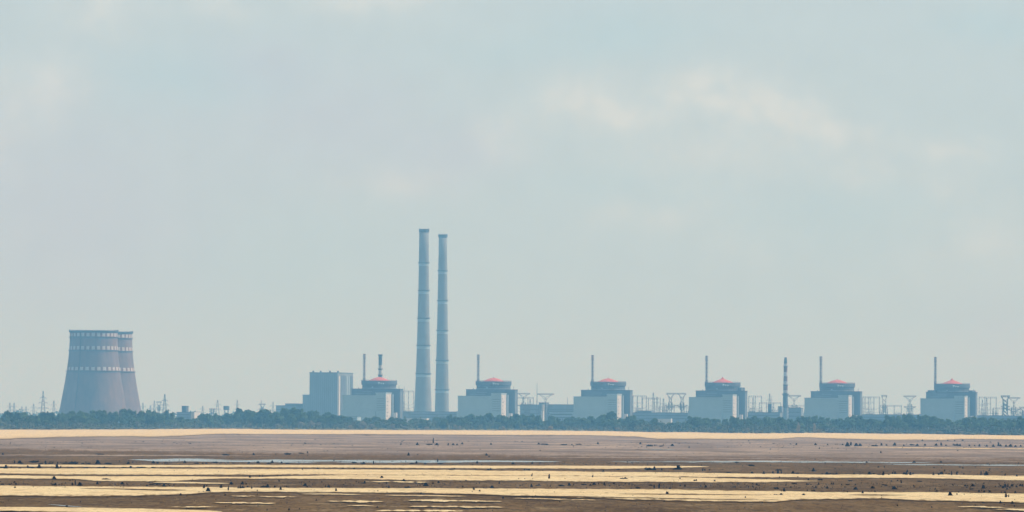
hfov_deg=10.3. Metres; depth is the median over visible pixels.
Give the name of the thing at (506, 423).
tree
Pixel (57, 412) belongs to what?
distant woods
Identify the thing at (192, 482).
sand
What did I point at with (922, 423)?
tree
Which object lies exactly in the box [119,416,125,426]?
tree
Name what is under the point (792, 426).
tree
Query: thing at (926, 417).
tree
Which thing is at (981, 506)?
sand
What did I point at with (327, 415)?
tree
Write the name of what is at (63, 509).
sand
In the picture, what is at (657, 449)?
water
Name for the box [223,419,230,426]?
tree
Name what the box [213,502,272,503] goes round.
sand
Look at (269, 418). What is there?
tree
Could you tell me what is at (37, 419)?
tree
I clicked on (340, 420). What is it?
tree
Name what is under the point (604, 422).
tree
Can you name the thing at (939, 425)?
tree
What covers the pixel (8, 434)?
sand
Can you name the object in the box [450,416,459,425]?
tree
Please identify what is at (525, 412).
switchgear
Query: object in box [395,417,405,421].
tree
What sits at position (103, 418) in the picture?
tree
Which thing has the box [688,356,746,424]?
reactor building
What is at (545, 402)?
switchyard gantry
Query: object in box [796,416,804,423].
tree
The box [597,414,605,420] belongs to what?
tree
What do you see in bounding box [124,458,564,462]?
water
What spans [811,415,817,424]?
tree
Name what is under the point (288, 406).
workshop
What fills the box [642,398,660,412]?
portal frame
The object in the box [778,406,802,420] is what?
workshop
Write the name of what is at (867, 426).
tree
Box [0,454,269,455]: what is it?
dry mud
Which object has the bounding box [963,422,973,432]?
tree
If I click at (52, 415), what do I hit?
tree
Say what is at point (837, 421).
tree
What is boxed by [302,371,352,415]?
boiler house
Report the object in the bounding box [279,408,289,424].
tree
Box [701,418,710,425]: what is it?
tree
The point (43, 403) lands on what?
power pylon
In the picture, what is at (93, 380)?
cooling tower
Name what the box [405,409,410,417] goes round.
switchgear
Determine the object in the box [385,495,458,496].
sand
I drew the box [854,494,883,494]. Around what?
dark mud
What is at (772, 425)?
tree
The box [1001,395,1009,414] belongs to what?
switchyard gantry
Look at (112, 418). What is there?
tree
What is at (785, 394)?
striped chimney
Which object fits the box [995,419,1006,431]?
tree
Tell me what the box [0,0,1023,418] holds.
sky
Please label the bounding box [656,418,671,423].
shed
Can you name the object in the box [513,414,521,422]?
tree
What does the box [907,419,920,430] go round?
tree
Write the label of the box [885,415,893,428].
tree
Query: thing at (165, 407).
power pylon
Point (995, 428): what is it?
tree
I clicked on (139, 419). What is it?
tree
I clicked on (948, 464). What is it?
water
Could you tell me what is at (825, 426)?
tree
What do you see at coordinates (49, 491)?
sand
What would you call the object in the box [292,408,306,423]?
tree
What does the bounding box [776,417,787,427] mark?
tree
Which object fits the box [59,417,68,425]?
tree
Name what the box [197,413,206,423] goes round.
tree
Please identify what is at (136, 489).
dark mud
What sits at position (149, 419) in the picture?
tree
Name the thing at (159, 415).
tree
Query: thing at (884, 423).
tree
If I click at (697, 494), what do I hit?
dark mud
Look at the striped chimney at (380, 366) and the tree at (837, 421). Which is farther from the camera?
the striped chimney at (380, 366)
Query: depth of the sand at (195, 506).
747.33 m
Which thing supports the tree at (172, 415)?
on the land
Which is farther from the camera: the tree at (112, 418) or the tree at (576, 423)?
the tree at (576, 423)
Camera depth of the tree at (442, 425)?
5909.88 m
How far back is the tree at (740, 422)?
5393.48 m
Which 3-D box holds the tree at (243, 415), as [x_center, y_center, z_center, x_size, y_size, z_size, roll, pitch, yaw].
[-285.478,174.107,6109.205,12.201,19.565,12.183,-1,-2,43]
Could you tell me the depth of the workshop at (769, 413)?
8147.29 m
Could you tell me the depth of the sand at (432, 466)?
1382.27 m
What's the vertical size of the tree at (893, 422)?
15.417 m
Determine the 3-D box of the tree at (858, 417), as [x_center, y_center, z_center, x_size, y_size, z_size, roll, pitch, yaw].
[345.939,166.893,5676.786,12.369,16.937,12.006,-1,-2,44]
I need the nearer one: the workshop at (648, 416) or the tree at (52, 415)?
the tree at (52, 415)
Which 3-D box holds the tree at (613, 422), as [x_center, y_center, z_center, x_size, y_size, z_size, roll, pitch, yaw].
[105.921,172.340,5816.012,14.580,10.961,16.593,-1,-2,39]
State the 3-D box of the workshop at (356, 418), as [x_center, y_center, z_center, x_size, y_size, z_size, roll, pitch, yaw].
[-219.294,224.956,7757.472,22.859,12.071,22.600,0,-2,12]
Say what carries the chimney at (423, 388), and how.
on the land
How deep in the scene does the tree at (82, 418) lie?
5345.29 m
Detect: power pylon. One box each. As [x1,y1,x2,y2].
[37,391,48,419]
[160,394,167,413]
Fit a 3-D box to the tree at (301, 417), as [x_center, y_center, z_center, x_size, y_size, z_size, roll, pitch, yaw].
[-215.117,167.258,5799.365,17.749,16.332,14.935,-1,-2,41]
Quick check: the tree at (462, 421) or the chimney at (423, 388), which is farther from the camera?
the chimney at (423, 388)
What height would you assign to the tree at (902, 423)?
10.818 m
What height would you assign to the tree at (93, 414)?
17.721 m
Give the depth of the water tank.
8893.02 m
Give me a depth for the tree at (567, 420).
6061.87 m
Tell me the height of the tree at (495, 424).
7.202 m
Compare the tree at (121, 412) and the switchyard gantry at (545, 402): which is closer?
the tree at (121, 412)
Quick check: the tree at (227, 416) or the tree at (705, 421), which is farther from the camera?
the tree at (227, 416)
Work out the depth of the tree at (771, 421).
5455.52 m
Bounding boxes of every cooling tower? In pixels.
[55,329,126,422]
[118,331,140,413]
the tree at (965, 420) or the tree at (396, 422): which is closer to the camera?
the tree at (965, 420)
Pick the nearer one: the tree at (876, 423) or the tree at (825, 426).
the tree at (876, 423)
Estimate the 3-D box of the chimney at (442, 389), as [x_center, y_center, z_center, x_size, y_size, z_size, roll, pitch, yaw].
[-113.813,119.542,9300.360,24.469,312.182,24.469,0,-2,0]
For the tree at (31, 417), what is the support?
on the land
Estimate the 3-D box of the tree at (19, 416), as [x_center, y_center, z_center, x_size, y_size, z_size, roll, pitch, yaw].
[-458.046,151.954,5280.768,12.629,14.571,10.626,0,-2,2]
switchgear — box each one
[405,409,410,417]
[524,404,529,415]
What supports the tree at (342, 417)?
on the land
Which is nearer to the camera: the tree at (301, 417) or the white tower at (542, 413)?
the tree at (301, 417)
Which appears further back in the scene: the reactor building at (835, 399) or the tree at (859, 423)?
the reactor building at (835, 399)
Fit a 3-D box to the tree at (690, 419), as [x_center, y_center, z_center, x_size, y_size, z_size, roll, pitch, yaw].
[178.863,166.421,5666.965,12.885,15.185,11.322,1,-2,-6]
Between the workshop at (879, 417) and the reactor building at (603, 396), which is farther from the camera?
the workshop at (879, 417)
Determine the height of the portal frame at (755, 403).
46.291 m
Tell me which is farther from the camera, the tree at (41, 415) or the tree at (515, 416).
the tree at (515, 416)
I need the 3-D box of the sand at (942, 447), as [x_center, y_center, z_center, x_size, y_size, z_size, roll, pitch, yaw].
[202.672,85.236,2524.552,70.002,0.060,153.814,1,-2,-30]
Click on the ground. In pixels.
(303, 502)
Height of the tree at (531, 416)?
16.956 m
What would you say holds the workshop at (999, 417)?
on the land
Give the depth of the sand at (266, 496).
849.17 m
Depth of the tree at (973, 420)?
5336.55 m
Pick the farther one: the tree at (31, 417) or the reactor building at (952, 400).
the reactor building at (952, 400)
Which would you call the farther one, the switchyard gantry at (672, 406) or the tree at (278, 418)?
the switchyard gantry at (672, 406)
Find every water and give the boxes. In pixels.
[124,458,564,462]
[613,461,925,462]
[641,449,673,449]
[873,464,1023,465]
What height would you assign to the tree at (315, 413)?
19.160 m
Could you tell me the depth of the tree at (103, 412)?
5507.24 m
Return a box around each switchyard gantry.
[156,401,161,412]
[537,393,553,420]
[665,393,687,412]
[788,395,800,407]
[881,395,886,413]
[904,396,915,414]
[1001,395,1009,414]
[1007,397,1019,415]
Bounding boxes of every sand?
[0,429,1023,440]
[0,464,709,468]
[0,468,1023,480]
[0,475,803,482]
[0,485,1023,502]
[0,507,222,511]
[152,482,229,483]
[176,506,215,507]
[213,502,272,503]
[238,496,290,497]
[316,493,361,494]
[330,500,385,502]
[366,481,423,482]
[377,509,457,511]
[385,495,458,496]
[409,499,502,501]
[409,506,505,507]
[520,498,588,499]
[872,447,1023,448]
[957,506,1004,507]
[995,509,1023,510]
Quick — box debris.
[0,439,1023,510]
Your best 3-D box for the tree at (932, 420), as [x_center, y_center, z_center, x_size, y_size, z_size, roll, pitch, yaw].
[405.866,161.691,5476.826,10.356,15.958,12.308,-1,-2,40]
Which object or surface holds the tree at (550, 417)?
on the land
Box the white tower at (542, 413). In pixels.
[541,404,543,420]
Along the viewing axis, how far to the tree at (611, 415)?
5944.94 m
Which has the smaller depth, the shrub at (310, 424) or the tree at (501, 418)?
the shrub at (310, 424)
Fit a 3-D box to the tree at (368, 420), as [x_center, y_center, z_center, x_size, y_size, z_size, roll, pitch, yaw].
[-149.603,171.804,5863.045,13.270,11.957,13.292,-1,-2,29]
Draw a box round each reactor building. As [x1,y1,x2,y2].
[341,354,402,423]
[456,354,517,417]
[572,355,632,419]
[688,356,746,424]
[803,356,861,427]
[919,357,977,427]
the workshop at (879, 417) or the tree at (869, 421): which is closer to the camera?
the tree at (869, 421)
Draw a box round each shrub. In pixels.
[307,420,314,427]
[359,421,367,428]
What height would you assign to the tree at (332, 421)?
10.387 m
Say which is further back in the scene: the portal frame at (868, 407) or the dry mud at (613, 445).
the portal frame at (868, 407)
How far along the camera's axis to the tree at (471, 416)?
6003.41 m
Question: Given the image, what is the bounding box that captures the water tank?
[223,406,228,412]
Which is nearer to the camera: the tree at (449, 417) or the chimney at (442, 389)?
the tree at (449, 417)
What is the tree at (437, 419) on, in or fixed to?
on the land
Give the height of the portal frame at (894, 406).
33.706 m
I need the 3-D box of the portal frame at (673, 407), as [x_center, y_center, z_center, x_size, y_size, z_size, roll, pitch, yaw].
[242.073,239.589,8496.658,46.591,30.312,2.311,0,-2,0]
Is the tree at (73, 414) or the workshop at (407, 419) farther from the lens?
the workshop at (407, 419)
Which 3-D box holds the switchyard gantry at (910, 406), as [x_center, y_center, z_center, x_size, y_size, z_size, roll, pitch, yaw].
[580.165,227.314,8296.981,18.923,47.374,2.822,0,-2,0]
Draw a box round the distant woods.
[0,409,272,420]
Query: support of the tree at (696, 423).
on the land
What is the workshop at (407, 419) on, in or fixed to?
on the land
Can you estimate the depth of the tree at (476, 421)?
5951.55 m
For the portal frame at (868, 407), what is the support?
on the land
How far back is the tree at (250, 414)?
6033.68 m
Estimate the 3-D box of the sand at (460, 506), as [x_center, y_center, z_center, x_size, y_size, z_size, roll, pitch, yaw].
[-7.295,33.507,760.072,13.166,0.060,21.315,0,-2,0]
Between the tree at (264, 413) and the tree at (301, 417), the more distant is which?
the tree at (264, 413)
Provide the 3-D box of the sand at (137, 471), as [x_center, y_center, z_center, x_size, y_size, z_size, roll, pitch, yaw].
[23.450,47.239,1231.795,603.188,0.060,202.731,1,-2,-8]
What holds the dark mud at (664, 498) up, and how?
on the sand at (49, 491)
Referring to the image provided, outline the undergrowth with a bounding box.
[0,416,1023,434]
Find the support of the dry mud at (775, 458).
on the dry mud at (613, 445)
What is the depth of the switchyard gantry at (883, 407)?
8246.22 m
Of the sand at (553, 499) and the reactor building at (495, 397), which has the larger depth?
the reactor building at (495, 397)
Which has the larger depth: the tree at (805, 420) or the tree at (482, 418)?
the tree at (482, 418)
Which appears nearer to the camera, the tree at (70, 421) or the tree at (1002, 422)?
the tree at (1002, 422)
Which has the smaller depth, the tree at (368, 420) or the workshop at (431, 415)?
the tree at (368, 420)
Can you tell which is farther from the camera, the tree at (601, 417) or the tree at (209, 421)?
the tree at (601, 417)
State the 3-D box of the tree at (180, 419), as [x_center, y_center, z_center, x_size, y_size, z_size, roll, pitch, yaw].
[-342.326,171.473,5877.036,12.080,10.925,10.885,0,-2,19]
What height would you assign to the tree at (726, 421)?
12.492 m
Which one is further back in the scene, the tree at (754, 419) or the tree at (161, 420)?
the tree at (161, 420)
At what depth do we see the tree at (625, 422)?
5737.97 m
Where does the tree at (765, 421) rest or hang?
on the land
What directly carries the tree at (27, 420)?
on the land
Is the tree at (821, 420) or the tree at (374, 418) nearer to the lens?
the tree at (821, 420)
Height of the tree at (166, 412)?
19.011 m
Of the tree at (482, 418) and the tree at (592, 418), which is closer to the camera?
the tree at (482, 418)
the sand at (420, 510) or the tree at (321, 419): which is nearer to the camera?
the sand at (420, 510)
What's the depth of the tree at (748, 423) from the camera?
5375.69 m
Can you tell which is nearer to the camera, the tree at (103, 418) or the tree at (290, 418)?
the tree at (103, 418)
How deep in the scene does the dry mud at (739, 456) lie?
1862.94 m
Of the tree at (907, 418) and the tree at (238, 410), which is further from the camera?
the tree at (238, 410)
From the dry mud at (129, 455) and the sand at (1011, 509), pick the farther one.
the dry mud at (129, 455)
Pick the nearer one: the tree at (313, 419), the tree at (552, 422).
the tree at (313, 419)
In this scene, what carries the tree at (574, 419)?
on the land
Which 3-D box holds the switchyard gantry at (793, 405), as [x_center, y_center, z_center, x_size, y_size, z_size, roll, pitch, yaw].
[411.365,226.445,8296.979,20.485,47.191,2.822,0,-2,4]
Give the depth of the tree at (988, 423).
5233.60 m
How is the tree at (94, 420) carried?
on the land
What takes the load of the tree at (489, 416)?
on the land
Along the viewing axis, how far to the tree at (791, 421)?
5532.29 m
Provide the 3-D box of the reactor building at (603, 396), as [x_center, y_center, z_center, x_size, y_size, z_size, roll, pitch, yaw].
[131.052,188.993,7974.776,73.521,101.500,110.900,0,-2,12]
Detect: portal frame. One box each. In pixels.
[403,391,413,410]
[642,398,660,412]
[659,406,688,412]
[748,396,761,411]
[862,397,879,413]
[887,405,901,413]
[979,397,996,414]
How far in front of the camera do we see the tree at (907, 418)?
5576.16 m
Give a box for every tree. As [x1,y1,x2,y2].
[7,418,19,427]
[12,412,24,424]
[22,415,35,425]
[23,418,30,426]
[33,415,40,426]
[37,412,43,425]
[40,418,52,427]
[42,411,48,418]
[48,412,56,421]
[55,413,60,423]
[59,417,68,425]
[61,413,71,418]
[67,418,75,427]
[68,411,76,422]
[75,414,87,426]
[86,417,99,426]
[90,410,96,424]
[97,410,108,422]
[98,413,107,427]
[108,413,119,425]
[119,408,125,420]
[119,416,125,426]
[124,409,132,417]
[124,414,135,427]
[136,417,145,424]
[137,411,145,418]
[143,415,156,426]
[144,409,151,426]
[156,412,165,422]
[157,417,166,426]
[164,410,169,426]
[165,419,173,425]
[169,412,174,421]
[177,417,185,426]
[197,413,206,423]
[206,417,214,426]
[214,420,225,426]
[223,413,232,419]
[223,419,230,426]
[231,413,241,426]
[234,408,242,421]
[240,409,249,423]
[246,410,256,425]
[252,416,263,427]
[254,409,271,423]
[265,414,274,427]
[271,413,284,425]
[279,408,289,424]
[284,413,296,427]
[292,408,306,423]
[295,412,308,424]
[305,410,312,424]
[309,410,320,421]
[309,416,317,427]
[316,417,328,427]
[322,412,330,424]
[327,418,337,427]
[336,418,343,425]
[337,415,347,425]
[345,417,353,422]
[364,417,371,424]
[371,416,381,423]
[392,421,400,427]
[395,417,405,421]
[417,423,431,428]
[431,417,440,424]
[438,421,447,428]
[446,414,451,425]
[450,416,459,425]
[459,419,472,427]
[467,414,474,428]
[471,417,481,428]
[479,415,485,425]
[482,422,490,428]
[483,413,493,425]
[493,422,501,428]
[494,414,508,425]
[503,421,513,427]
[512,418,521,428]
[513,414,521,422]
[520,418,527,426]
[526,414,535,426]
[527,419,544,427]
[544,419,559,428]
[547,415,555,426]
[563,418,571,427]
[568,416,579,427]
[570,422,579,428]
[578,418,590,426]
[587,416,594,423]
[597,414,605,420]
[598,419,609,428]
[605,411,617,420]
[607,419,620,429]
[622,420,628,426]
[627,420,642,429]
[629,415,637,424]
[650,418,657,427]
[666,422,677,428]
[686,416,695,425]
[692,420,705,430]
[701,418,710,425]
[722,419,728,430]
[729,416,734,423]
[732,419,744,430]
[744,420,753,430]
[750,416,760,430]
[760,417,768,426]
[764,416,774,428]
[768,423,779,430]
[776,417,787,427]
[786,419,794,429]
[787,423,796,429]
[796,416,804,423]
[796,423,805,430]
[803,416,811,429]
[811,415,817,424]
[816,423,828,430]
[817,416,825,423]
[834,418,842,429]
[838,420,845,429]
[844,418,856,430]
[852,415,863,430]
[854,420,863,430]
[861,424,872,431]
[864,418,876,426]
[872,421,882,431]
[879,420,889,431]
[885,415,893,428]
[889,417,897,431]
[896,415,901,427]
[898,421,908,431]
[904,414,913,430]
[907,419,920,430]
[917,420,928,429]
[920,415,929,425]
[928,416,939,424]
[935,423,947,431]
[961,417,969,424]
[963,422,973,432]
[968,416,977,430]
[974,420,985,430]
[984,420,990,432]
[988,417,996,429]
[989,426,1002,432]
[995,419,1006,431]
[1006,422,1015,431]
[1015,420,1023,431]
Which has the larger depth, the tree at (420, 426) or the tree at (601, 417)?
the tree at (601, 417)
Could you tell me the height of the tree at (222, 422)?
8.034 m
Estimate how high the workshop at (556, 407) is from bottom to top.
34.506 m
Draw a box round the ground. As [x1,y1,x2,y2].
[0,428,1023,511]
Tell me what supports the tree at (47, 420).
on the land
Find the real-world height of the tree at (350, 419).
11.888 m
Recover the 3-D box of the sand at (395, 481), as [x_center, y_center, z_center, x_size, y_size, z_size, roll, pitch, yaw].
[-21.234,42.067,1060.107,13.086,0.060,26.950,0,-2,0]
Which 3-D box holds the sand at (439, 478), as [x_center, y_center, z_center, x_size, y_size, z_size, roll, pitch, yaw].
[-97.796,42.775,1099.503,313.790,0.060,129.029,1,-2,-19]
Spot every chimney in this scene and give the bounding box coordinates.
[378,354,382,376]
[414,228,431,410]
[435,234,449,411]
[782,357,788,419]
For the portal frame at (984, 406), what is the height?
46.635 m
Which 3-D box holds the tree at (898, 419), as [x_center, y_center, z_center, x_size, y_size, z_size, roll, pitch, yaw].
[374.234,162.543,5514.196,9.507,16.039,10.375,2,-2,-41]
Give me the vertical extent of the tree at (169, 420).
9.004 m
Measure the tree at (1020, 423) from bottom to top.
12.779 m
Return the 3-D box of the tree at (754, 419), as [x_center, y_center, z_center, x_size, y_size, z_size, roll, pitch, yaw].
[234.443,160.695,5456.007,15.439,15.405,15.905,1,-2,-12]
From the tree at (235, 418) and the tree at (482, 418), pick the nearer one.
the tree at (482, 418)
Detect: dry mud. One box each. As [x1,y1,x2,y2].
[0,434,1023,463]
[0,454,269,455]
[15,448,129,448]
[90,446,444,448]
[237,451,574,452]
[483,454,1019,458]
[533,457,1008,460]
[614,459,1016,462]
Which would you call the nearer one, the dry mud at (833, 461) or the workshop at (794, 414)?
the dry mud at (833, 461)
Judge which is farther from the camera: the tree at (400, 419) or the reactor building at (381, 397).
the reactor building at (381, 397)
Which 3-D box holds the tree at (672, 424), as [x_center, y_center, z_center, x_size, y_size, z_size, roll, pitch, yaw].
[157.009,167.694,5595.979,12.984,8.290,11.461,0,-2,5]
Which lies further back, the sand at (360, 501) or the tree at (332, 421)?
the tree at (332, 421)
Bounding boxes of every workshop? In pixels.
[177,406,199,419]
[276,403,302,418]
[348,417,360,420]
[401,418,428,422]
[403,411,456,420]
[520,402,572,420]
[549,411,572,420]
[633,411,687,422]
[747,404,782,419]
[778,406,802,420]
[862,414,916,420]
[977,415,1023,421]
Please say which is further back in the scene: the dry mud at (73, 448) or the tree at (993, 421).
the tree at (993, 421)
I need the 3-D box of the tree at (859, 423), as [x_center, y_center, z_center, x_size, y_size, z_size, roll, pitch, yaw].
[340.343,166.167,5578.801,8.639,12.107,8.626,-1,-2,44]
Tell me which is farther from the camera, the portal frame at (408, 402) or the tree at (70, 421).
the portal frame at (408, 402)
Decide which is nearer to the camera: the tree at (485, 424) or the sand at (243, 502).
the sand at (243, 502)
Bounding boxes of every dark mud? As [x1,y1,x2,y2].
[81,488,176,490]
[560,496,771,499]
[647,493,736,494]
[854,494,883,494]
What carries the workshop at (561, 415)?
on the land
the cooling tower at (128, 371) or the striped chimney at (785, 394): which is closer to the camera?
the striped chimney at (785, 394)
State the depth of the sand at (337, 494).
880.37 m
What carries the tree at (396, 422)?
on the land
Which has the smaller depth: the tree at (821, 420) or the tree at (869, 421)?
the tree at (869, 421)
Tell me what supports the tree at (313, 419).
on the land
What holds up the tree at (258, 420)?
on the land
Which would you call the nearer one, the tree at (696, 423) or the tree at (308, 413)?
the tree at (696, 423)
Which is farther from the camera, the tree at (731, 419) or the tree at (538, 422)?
the tree at (538, 422)
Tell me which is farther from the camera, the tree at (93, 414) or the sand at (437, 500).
the tree at (93, 414)
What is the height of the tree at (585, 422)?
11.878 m
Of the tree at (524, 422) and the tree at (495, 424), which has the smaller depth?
the tree at (495, 424)
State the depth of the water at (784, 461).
1627.75 m
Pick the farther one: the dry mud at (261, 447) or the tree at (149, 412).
the tree at (149, 412)
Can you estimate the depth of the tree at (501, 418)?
6023.08 m
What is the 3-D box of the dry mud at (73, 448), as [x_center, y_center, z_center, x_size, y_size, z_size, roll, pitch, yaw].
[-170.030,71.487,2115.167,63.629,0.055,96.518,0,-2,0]
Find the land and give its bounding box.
[0,422,1023,434]
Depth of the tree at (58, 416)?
5393.23 m
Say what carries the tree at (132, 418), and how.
on the land
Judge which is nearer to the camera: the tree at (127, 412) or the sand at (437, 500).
the sand at (437, 500)
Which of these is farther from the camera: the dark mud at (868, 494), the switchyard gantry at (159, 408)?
the switchyard gantry at (159, 408)
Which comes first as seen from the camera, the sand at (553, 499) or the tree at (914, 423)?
the sand at (553, 499)
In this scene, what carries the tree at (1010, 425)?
on the land
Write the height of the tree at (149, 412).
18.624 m
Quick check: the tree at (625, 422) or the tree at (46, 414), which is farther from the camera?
the tree at (625, 422)
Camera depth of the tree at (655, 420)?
5684.90 m
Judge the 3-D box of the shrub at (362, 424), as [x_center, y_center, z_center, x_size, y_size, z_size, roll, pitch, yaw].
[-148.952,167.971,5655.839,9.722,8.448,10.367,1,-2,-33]
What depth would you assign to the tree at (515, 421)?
6009.96 m
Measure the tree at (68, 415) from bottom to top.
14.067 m
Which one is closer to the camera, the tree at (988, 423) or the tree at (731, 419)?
the tree at (988, 423)
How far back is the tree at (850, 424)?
5577.10 m
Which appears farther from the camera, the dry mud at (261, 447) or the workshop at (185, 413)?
the workshop at (185, 413)
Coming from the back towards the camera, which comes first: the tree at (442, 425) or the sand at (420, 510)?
the tree at (442, 425)
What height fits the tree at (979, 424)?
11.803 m
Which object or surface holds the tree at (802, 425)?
on the land
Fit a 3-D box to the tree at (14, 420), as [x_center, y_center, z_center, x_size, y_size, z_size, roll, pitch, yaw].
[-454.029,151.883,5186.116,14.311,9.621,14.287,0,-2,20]
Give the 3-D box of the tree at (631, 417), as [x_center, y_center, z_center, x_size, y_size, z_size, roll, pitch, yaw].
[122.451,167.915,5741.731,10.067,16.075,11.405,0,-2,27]
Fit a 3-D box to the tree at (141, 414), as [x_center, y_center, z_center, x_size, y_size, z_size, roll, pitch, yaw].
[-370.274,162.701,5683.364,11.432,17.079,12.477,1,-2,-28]
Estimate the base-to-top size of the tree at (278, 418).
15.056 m
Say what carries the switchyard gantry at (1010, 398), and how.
on the land
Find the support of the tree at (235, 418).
on the land
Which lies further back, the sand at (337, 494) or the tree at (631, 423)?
the tree at (631, 423)
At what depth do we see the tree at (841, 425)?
5645.47 m

